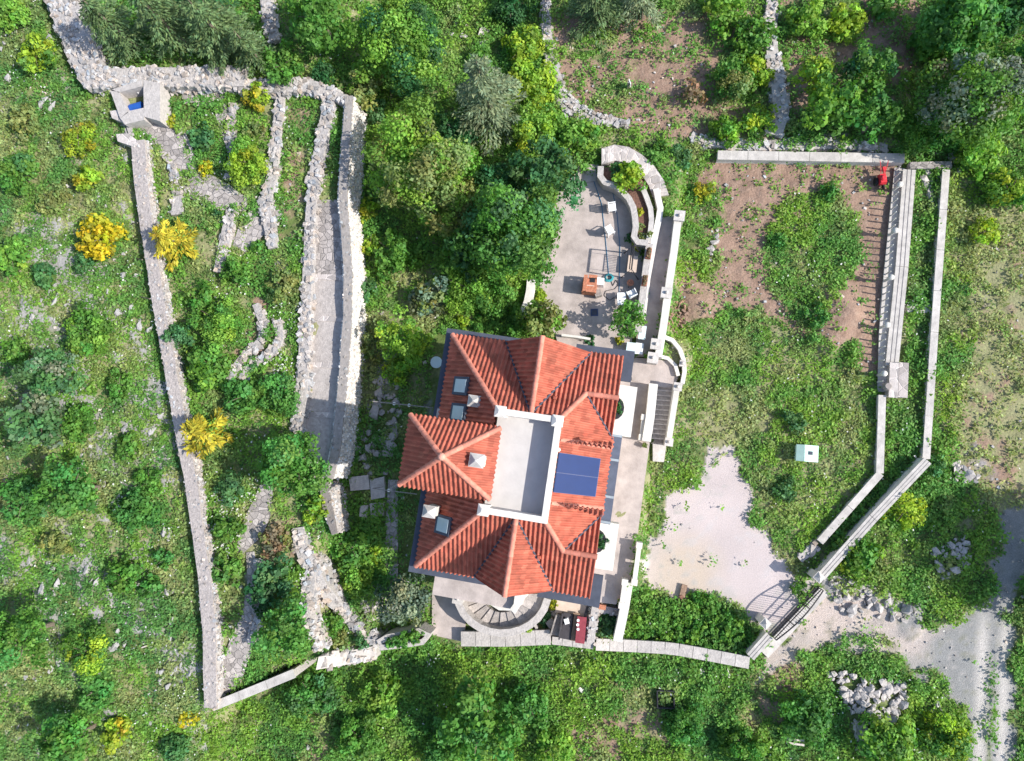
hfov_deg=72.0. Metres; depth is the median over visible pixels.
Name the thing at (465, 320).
shrub
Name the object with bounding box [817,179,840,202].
shrub
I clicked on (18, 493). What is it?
bush
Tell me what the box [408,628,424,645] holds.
shrub
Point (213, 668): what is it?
boundary wall
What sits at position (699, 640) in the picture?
vegetable plant
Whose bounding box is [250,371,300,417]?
bush
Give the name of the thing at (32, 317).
rock
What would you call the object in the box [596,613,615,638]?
bush
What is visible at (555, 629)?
bench
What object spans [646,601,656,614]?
vegetable plant
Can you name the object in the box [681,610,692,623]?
vegetable plant
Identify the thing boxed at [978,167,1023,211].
bush
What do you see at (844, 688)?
boulder
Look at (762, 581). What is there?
gravel yard
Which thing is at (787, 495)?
shrub
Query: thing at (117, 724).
bush
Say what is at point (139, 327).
rock
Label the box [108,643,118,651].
rock
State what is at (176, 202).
terrace wall
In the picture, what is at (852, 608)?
boulder
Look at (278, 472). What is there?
broadleaf tree
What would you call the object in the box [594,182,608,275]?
garden hose
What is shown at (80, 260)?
bush
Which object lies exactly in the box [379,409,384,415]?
stone
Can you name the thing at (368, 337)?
bush
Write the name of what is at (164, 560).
bush
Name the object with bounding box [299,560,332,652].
terrace wall
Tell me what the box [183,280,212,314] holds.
bush
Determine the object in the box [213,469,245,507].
bush
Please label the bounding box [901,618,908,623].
boulder
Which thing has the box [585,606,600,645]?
stone wall
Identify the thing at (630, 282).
round stool
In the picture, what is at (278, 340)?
terrace wall
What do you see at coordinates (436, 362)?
round table
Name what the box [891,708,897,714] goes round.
boulder
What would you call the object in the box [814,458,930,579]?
boundary wall
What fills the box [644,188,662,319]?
ramp kerb
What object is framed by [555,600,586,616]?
patio boards
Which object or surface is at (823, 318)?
bush
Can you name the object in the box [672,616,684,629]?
vegetable plant
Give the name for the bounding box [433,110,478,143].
bush
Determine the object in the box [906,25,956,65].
bush
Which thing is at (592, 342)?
shrub
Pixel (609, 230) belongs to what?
plastic chair
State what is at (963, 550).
stone
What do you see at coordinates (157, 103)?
stone cistern
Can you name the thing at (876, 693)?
boulder
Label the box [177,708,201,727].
shrub
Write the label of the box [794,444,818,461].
utility cabinet
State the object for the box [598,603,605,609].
brick block
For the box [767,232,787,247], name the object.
shrub
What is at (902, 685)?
boulder
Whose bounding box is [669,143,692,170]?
shrub
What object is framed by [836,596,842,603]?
boulder
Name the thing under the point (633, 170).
bush
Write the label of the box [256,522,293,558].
bush
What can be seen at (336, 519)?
retaining wall
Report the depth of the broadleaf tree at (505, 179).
41.16 m
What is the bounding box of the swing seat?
[621,244,640,279]
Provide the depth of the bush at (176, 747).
41.45 m
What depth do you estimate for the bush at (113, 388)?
41.50 m
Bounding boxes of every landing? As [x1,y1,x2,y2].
[136,119,194,171]
[349,475,385,499]
[359,501,384,517]
[632,358,679,388]
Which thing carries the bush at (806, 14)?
on the ground at (736, 272)
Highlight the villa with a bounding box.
[397,328,637,612]
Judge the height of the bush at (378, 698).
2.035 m
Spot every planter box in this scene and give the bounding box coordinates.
[641,275,647,286]
[645,247,651,258]
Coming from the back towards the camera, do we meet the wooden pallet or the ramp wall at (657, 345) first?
the ramp wall at (657, 345)
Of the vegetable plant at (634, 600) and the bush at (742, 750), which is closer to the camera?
the bush at (742, 750)
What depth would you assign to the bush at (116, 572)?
40.09 m
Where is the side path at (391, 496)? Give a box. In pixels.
[384,480,397,579]
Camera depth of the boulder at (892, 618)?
40.24 m
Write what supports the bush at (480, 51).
on the ground at (736, 272)
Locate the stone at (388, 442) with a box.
[381,440,396,450]
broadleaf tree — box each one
[0,393,65,456]
[0,600,54,672]
[11,345,88,405]
[23,709,98,760]
[29,453,102,518]
[250,589,310,660]
[257,430,332,497]
[282,0,351,54]
[335,59,383,113]
[338,0,447,98]
[360,91,482,211]
[374,303,431,368]
[374,572,432,626]
[410,173,479,238]
[436,674,524,760]
[439,228,488,283]
[459,181,565,287]
[473,162,519,196]
[507,134,586,210]
[521,299,567,336]
[608,299,647,340]
[791,55,834,96]
[798,70,864,138]
[839,38,898,95]
[846,88,904,143]
[908,43,1023,158]
[914,0,1010,58]
[990,0,1023,37]
[1009,42,1023,104]
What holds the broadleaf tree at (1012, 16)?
on the ground at (736, 272)
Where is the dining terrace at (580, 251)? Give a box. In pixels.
[540,176,642,349]
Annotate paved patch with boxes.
[194,92,219,106]
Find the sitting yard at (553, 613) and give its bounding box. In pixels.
[550,599,588,639]
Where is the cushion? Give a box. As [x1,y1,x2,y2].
[563,617,569,624]
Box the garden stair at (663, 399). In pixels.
[651,387,671,443]
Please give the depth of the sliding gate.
40.19 m
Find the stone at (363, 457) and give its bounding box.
[359,453,366,459]
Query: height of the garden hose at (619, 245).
0.042 m
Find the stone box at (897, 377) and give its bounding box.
[885,362,908,397]
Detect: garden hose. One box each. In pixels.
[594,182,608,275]
[604,273,613,281]
[613,194,619,291]
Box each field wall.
[539,0,629,129]
[689,131,888,152]
[762,0,791,138]
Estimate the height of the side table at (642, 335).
0.600 m
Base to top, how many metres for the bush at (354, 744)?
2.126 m
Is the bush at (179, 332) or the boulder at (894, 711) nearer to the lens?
the boulder at (894, 711)
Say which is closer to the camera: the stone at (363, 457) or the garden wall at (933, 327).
the garden wall at (933, 327)
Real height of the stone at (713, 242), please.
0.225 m
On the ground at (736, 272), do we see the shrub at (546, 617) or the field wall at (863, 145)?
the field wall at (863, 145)
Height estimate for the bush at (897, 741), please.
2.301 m
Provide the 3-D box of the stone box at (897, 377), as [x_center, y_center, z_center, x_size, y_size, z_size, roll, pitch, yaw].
[22.615,0.016,41.528,1.038,0.833,2.098,4,85,7]
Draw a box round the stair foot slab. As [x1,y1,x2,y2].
[652,444,665,461]
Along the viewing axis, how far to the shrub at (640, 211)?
42.01 m
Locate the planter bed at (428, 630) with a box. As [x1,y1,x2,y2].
[376,622,435,650]
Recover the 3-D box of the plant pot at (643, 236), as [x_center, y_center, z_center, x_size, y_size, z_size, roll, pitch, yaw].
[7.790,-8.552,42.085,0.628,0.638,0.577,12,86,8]
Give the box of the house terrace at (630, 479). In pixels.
[594,378,649,603]
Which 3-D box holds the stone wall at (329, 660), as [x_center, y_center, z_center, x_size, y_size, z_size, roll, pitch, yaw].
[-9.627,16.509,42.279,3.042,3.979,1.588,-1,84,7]
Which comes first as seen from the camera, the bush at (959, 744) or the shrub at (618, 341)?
the bush at (959, 744)
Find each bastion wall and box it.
[661,355,679,376]
[665,336,686,385]
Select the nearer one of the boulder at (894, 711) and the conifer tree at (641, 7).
the boulder at (894, 711)
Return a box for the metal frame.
[656,689,674,708]
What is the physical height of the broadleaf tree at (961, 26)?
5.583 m
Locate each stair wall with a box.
[452,598,550,636]
[491,598,524,610]
[641,383,657,441]
[663,382,682,446]
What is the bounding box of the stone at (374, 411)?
[368,405,378,419]
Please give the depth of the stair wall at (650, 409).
40.68 m
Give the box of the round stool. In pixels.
[627,279,633,287]
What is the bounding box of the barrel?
[128,101,143,110]
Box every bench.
[550,613,563,635]
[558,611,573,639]
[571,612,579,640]
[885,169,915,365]
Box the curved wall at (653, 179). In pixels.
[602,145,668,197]
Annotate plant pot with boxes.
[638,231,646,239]
[646,231,653,237]
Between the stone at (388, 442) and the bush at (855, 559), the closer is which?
the bush at (855, 559)
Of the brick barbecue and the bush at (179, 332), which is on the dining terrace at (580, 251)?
the brick barbecue
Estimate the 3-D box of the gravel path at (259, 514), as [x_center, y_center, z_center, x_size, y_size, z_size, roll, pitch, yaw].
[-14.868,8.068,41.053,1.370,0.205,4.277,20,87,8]
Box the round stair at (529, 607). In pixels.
[466,593,543,626]
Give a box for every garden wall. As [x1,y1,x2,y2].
[716,150,904,165]
[816,471,882,543]
[873,395,885,472]
[877,167,904,391]
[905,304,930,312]
[906,161,951,170]
[919,169,949,458]
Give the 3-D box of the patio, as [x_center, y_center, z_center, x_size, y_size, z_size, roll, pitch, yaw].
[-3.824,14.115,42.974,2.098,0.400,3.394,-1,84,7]
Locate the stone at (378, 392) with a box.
[374,385,383,397]
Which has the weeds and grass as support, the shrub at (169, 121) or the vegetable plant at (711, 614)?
the vegetable plant at (711, 614)
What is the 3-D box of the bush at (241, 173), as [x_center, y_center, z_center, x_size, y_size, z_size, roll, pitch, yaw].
[-16.149,-13.091,42.714,2.813,2.073,3.175,-40,81,1]
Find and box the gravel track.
[755,505,1023,760]
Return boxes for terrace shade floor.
[577,165,597,181]
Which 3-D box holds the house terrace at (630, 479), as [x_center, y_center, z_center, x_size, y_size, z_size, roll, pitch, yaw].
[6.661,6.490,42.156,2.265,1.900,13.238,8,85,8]
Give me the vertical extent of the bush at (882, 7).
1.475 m
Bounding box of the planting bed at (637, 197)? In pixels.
[603,166,648,239]
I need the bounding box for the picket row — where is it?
[876,165,902,382]
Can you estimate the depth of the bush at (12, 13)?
43.84 m
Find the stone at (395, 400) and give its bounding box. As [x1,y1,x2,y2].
[392,398,399,402]
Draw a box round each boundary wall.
[131,139,225,710]
[214,657,317,710]
[596,637,749,668]
[744,629,771,659]
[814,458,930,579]
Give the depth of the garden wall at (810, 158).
43.17 m
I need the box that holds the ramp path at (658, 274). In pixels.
[636,216,672,356]
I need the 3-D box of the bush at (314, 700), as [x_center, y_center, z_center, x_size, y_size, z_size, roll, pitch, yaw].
[-12.395,19.341,43.138,3.671,2.315,2.753,-25,82,4]
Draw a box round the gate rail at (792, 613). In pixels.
[772,588,816,634]
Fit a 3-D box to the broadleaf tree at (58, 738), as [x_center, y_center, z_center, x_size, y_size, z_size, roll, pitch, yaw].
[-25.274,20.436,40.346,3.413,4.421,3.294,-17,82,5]
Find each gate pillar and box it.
[754,613,771,629]
[806,568,825,583]
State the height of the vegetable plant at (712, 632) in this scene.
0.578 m
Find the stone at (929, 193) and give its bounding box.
[926,190,932,198]
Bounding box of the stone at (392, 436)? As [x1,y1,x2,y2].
[386,431,398,440]
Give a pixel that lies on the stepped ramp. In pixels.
(328, 312)
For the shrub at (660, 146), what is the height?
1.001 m
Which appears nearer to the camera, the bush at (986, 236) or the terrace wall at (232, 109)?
the bush at (986, 236)
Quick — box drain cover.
[591,309,597,315]
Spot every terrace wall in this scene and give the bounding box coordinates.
[167,163,186,216]
[213,208,239,272]
[223,102,239,179]
[226,303,269,379]
[238,318,287,379]
[246,558,267,643]
[257,94,288,250]
[289,98,338,433]
[291,527,388,644]
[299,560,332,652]
[518,279,535,320]
[613,582,632,641]
[635,244,652,333]
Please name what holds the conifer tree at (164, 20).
on the ground at (736, 272)
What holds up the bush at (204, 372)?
on the ground at (736, 272)
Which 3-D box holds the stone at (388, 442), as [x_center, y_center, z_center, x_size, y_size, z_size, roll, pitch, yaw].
[-7.456,3.930,43.142,1.075,0.665,0.624,29,88,9]
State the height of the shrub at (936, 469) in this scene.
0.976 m
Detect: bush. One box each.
[0,0,30,34]
[0,150,42,195]
[0,232,30,277]
[0,335,31,365]
[0,474,52,528]
[9,102,40,143]
[16,31,58,73]
[31,262,56,289]
[34,185,72,214]
[38,531,73,562]
[54,619,109,684]
[59,120,97,158]
[59,403,97,443]
[62,298,115,357]
[71,164,106,192]
[73,251,95,275]
[74,212,129,260]
[77,672,114,716]
[99,713,133,754]
[104,554,146,594]
[106,367,134,405]
[113,431,137,462]
[113,486,163,533]
[132,467,163,496]
[138,573,165,598]
[151,546,175,571]
[157,733,193,760]
[160,322,195,348]
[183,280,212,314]
[186,121,215,151]
[186,296,243,344]
[186,338,233,393]
[211,552,244,587]
[212,513,246,543]
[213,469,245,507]
[219,255,252,285]
[222,133,270,192]
[222,377,260,415]
[240,80,270,112]
[243,579,281,619]
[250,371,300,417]
[252,551,293,599]
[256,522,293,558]
[257,38,304,86]
[266,269,301,304]
[281,672,339,721]
[294,629,315,654]
[302,493,328,524]
[321,611,344,638]
[329,526,373,572]
[334,711,386,760]
[337,552,374,599]
[358,195,380,223]
[358,670,404,721]
[359,329,388,365]
[360,234,382,255]
[360,277,380,302]
[366,97,385,123]
[372,228,421,282]
[381,356,410,386]
[390,73,425,100]
[408,275,451,317]
[421,714,466,760]
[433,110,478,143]
[443,262,494,315]
[466,43,490,66]
[479,274,517,319]
[489,0,537,26]
[500,23,544,75]
[503,680,551,730]
[505,302,541,336]
[506,59,562,106]
[510,93,568,155]
[534,726,575,760]
[552,114,601,155]
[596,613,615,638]
[611,160,647,193]
[665,701,707,746]
[681,77,707,105]
[700,0,748,39]
[708,114,740,148]
[712,50,758,102]
[716,726,767,760]
[730,12,776,60]
[734,103,780,132]
[744,54,775,86]
[775,688,831,750]
[784,0,829,39]
[803,301,832,330]
[827,2,868,45]
[831,533,886,577]
[855,708,917,760]
[866,0,898,19]
[881,491,927,531]
[885,110,932,158]
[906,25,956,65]
[916,709,973,760]
[923,124,964,151]
[950,137,1007,182]
[968,215,1001,244]
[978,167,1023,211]
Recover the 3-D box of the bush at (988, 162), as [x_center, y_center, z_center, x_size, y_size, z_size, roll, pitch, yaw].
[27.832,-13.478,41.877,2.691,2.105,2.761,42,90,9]
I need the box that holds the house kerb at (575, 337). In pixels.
[562,334,590,340]
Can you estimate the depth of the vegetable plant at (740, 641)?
40.85 m
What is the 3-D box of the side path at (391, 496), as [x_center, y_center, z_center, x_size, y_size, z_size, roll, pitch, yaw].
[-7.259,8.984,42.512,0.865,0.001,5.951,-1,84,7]
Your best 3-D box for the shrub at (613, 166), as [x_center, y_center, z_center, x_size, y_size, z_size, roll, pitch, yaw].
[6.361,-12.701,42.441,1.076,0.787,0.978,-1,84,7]
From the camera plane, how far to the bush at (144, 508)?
40.23 m
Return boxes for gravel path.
[223,551,254,693]
[237,483,272,553]
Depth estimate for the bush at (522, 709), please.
41.31 m
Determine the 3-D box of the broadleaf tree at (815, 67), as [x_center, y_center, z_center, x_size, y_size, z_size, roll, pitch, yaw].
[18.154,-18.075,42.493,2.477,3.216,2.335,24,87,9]
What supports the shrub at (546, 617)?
on the sitting yard at (553, 613)
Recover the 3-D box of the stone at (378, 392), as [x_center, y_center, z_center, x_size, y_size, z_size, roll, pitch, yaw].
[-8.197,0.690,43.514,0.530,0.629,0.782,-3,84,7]
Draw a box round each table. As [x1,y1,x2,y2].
[430,356,441,367]
[575,616,586,643]
[617,292,625,304]
[626,342,636,350]
[635,343,643,354]
[638,326,646,339]
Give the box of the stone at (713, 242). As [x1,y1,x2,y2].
[710,239,719,244]
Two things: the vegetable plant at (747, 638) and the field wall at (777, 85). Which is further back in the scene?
the field wall at (777, 85)
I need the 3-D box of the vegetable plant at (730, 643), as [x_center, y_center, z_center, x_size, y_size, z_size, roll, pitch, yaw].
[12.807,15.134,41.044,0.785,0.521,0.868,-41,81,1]
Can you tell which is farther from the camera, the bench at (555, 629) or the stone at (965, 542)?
the bench at (555, 629)
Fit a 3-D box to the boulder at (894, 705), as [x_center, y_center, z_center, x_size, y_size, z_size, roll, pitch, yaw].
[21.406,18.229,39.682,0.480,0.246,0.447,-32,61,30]
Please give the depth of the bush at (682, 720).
40.23 m
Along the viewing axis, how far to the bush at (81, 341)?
41.37 m
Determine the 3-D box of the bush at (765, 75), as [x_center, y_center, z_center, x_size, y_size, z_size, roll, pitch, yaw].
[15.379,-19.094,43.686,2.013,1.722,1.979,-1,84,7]
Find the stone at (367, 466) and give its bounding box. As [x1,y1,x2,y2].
[362,462,371,469]
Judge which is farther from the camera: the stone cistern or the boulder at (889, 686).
the stone cistern
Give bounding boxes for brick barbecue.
[581,274,603,298]
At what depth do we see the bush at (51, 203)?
42.70 m
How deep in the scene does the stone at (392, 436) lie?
42.95 m
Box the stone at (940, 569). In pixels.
[936,566,944,572]
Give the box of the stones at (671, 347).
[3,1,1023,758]
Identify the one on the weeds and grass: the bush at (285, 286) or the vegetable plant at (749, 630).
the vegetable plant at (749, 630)
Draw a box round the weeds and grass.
[0,0,1023,760]
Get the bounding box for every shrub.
[149,217,199,272]
[166,113,175,128]
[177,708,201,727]
[178,406,234,459]
[197,160,212,176]
[211,209,221,219]
[242,121,266,138]
[243,354,257,371]
[250,239,263,253]
[310,59,334,84]
[331,629,348,650]
[353,631,370,649]
[370,540,383,555]
[370,552,382,565]
[374,562,387,575]
[385,635,400,648]
[395,630,408,648]
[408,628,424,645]
[453,314,470,329]
[469,313,485,332]
[536,289,547,302]
[539,611,551,627]
[548,600,558,610]
[583,334,594,345]
[609,162,625,176]
[615,337,623,345]
[624,232,631,243]
[637,207,643,216]
[638,223,645,230]
[652,140,672,153]
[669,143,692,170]
[693,179,716,205]
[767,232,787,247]
[771,474,796,503]
[780,409,808,435]
[789,581,807,595]
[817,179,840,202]
[927,452,948,477]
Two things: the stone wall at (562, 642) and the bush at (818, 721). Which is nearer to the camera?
the bush at (818, 721)
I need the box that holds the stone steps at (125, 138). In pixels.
[110,110,138,147]
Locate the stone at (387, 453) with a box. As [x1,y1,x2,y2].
[384,450,392,456]
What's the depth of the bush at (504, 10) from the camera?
45.61 m
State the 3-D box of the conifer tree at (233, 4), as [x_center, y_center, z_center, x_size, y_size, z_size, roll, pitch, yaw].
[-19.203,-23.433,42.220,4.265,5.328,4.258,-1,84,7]
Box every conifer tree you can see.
[77,0,164,67]
[127,0,222,66]
[173,0,240,36]
[179,0,265,76]
[228,25,281,76]
[451,53,527,156]
[563,0,625,53]
[619,0,663,33]
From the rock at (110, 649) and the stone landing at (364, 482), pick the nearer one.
the rock at (110, 649)
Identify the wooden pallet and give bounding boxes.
[786,728,803,745]
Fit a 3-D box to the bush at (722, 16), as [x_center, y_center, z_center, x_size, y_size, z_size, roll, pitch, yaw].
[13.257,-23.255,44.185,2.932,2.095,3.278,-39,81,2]
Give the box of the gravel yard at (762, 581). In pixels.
[640,443,816,632]
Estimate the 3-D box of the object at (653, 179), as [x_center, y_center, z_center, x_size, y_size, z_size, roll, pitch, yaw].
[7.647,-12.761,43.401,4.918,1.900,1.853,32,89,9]
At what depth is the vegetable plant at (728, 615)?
41.12 m
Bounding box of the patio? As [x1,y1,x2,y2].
[432,595,465,640]
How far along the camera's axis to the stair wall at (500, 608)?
41.11 m
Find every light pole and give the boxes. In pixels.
[372,401,432,407]
[372,487,416,494]
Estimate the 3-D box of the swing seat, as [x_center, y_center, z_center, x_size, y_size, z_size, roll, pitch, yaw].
[7.050,-6.991,41.383,1.063,2.093,1.629,7,85,7]
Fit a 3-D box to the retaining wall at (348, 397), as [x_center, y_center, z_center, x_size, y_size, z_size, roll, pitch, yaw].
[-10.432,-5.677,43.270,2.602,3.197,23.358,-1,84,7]
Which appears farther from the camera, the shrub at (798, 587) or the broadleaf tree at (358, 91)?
the broadleaf tree at (358, 91)
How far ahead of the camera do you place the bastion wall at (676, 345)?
41.30 m
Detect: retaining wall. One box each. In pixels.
[318,480,350,534]
[324,96,367,479]
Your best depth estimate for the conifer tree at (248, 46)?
41.95 m
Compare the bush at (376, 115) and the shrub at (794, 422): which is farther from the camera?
the bush at (376, 115)
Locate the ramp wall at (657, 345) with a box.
[646,210,685,364]
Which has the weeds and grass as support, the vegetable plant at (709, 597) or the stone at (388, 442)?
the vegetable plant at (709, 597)
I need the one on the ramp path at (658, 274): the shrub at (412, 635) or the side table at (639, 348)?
the side table at (639, 348)
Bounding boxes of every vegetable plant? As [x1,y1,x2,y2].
[630,593,638,605]
[631,603,638,610]
[631,614,641,628]
[633,629,646,640]
[639,604,646,611]
[641,630,650,638]
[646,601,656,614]
[649,628,655,636]
[654,602,662,613]
[657,629,672,640]
[661,596,672,606]
[662,613,672,622]
[665,600,676,613]
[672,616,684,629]
[674,628,684,637]
[675,637,684,643]
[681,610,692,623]
[684,626,692,638]
[685,603,698,611]
[685,640,696,645]
[689,619,701,630]
[690,590,701,604]
[691,626,700,640]
[694,633,702,644]
[698,600,709,613]
[699,622,707,631]
[699,637,707,645]
[702,593,713,604]
[705,610,718,622]
[705,626,718,639]
[707,601,718,612]
[707,615,716,626]
[712,636,721,643]
[717,609,725,620]
[718,630,726,640]
[724,606,734,621]
[724,622,733,637]
[726,633,736,646]
[731,614,743,627]
[731,626,745,639]
[733,633,745,646]
[743,633,754,643]
[744,627,751,634]
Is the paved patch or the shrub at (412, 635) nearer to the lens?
the shrub at (412, 635)
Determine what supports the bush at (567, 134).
on the ground at (736, 272)
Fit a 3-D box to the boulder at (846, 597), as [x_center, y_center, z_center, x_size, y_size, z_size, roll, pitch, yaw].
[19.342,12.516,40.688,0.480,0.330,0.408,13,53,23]
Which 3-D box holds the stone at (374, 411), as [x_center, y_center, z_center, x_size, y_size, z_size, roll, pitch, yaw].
[-8.422,2.016,43.440,0.626,0.794,0.909,22,87,8]
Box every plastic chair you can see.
[604,224,614,237]
[608,201,615,212]
[626,288,637,299]
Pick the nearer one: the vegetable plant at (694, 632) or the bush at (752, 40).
the vegetable plant at (694, 632)
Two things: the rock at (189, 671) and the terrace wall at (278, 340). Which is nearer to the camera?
the rock at (189, 671)
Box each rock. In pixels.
[29,314,35,320]
[38,96,48,108]
[38,582,44,596]
[48,101,54,110]
[51,291,60,304]
[54,578,60,589]
[83,564,89,574]
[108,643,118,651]
[114,308,121,315]
[137,320,142,330]
[148,427,156,435]
[161,527,166,536]
[186,668,191,676]
[478,27,488,38]
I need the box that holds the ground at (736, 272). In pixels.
[0,0,1023,760]
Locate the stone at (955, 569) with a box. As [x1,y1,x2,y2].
[950,566,961,573]
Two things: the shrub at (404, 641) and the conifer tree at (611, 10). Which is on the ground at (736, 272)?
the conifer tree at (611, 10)
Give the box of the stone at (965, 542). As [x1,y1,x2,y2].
[962,540,970,545]
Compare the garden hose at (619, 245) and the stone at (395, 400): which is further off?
the stone at (395, 400)
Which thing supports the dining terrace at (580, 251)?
on the ground at (736, 272)
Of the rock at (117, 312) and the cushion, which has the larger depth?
the rock at (117, 312)
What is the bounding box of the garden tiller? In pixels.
[873,160,888,189]
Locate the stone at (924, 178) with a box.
[920,174,928,181]
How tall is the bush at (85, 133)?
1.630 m
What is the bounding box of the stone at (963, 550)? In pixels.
[960,547,967,554]
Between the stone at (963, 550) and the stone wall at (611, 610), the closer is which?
the stone at (963, 550)
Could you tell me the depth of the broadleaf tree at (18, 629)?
38.13 m
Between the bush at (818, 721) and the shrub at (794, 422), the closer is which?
the bush at (818, 721)
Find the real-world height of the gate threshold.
0.220 m
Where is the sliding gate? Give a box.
[770,586,823,640]
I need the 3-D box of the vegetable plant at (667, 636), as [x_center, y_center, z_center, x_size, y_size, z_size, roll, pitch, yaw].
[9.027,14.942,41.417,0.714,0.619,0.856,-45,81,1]
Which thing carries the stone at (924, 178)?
on the ground at (736, 272)
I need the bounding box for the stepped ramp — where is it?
[304,200,342,477]
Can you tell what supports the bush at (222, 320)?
on the ground at (736, 272)
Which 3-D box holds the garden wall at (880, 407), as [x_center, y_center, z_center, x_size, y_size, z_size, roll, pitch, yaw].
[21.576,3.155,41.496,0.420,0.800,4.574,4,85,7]
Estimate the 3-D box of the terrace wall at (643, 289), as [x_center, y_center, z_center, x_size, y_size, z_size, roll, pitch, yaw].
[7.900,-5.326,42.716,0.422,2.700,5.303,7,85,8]
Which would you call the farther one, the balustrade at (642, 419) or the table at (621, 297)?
the table at (621, 297)
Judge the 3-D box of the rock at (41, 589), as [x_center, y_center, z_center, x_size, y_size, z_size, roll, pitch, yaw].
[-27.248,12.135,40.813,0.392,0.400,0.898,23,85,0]
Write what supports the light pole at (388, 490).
on the ground at (736, 272)
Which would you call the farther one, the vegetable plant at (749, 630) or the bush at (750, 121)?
the bush at (750, 121)
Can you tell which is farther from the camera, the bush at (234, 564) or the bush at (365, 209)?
the bush at (365, 209)
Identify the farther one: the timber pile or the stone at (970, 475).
the timber pile
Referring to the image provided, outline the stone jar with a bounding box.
[882,382,891,390]
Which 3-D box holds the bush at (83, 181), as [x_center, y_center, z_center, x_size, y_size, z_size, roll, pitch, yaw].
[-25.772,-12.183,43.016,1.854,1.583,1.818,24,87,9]
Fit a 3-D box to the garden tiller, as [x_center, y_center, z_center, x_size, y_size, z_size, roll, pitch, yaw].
[22.421,-12.389,42.712,0.720,0.897,1.604,-1,84,7]
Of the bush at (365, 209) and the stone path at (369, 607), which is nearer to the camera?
the stone path at (369, 607)
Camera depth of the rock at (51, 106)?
43.87 m
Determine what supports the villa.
on the ground at (736, 272)
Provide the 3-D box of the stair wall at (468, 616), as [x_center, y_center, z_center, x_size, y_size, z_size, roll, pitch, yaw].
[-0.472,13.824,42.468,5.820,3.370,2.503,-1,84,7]
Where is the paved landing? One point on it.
(168, 141)
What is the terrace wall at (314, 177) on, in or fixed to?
on the ground at (736, 272)
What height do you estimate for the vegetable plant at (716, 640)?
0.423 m
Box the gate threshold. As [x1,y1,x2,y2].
[762,586,827,657]
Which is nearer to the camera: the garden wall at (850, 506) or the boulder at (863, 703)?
the boulder at (863, 703)
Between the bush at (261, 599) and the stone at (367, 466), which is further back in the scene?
the stone at (367, 466)
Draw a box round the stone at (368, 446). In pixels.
[365,444,371,453]
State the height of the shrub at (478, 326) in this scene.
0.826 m
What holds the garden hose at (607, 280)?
on the dining terrace at (580, 251)
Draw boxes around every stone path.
[182,94,194,103]
[182,169,246,210]
[215,94,228,146]
[233,204,281,251]
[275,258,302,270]
[360,582,385,621]
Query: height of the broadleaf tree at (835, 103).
4.228 m
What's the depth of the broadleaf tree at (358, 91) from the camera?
43.39 m
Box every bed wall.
[597,166,647,249]
[641,186,653,243]
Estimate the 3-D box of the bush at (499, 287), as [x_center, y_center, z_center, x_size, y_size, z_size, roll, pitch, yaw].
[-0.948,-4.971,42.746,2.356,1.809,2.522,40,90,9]
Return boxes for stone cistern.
[111,80,170,128]
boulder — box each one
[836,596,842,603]
[840,686,847,690]
[841,692,848,697]
[842,594,850,599]
[846,604,857,615]
[859,692,866,699]
[860,700,866,708]
[864,588,873,596]
[865,687,874,692]
[872,690,880,698]
[874,602,883,613]
[879,679,887,686]
[881,684,893,696]
[883,596,891,605]
[885,689,892,695]
[888,606,895,613]
[890,614,894,622]
[890,713,898,723]
[891,700,897,707]
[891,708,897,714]
[897,700,908,709]
[900,683,905,688]
[901,604,912,614]
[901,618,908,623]
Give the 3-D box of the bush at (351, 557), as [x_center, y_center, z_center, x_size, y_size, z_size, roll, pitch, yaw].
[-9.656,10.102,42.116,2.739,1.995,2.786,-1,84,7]
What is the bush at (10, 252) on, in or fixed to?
on the ground at (736, 272)
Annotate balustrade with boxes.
[618,577,627,608]
[631,541,642,585]
[638,414,645,439]
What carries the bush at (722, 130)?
on the ground at (736, 272)
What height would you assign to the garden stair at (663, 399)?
1.890 m
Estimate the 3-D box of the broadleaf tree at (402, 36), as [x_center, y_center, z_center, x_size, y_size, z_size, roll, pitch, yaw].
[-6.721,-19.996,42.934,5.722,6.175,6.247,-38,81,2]
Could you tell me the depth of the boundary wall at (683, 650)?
41.07 m
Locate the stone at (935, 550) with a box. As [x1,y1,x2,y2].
[932,547,941,554]
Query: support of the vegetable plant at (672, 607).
on the weeds and grass
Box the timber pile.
[676,584,686,612]
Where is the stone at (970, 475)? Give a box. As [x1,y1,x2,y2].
[964,469,975,481]
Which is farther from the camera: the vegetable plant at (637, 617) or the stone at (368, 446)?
the stone at (368, 446)
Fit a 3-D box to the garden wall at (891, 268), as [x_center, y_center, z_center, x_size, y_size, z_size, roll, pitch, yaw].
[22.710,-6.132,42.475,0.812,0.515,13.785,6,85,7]
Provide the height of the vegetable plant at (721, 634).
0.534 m
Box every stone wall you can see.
[43,0,111,95]
[91,64,249,96]
[238,76,348,106]
[259,0,281,45]
[316,644,380,670]
[461,628,551,646]
[552,636,593,648]
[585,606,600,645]
[599,602,617,615]
[797,539,820,562]
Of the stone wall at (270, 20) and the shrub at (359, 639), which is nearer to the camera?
the shrub at (359, 639)
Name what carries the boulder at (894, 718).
on the ground at (736, 272)
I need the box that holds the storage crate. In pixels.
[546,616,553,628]
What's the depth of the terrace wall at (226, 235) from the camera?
42.66 m
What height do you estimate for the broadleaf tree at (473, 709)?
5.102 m
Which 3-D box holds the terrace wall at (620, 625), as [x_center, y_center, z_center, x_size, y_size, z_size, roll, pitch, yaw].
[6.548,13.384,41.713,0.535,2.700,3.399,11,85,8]
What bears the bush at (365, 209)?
on the ground at (736, 272)
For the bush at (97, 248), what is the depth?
41.94 m

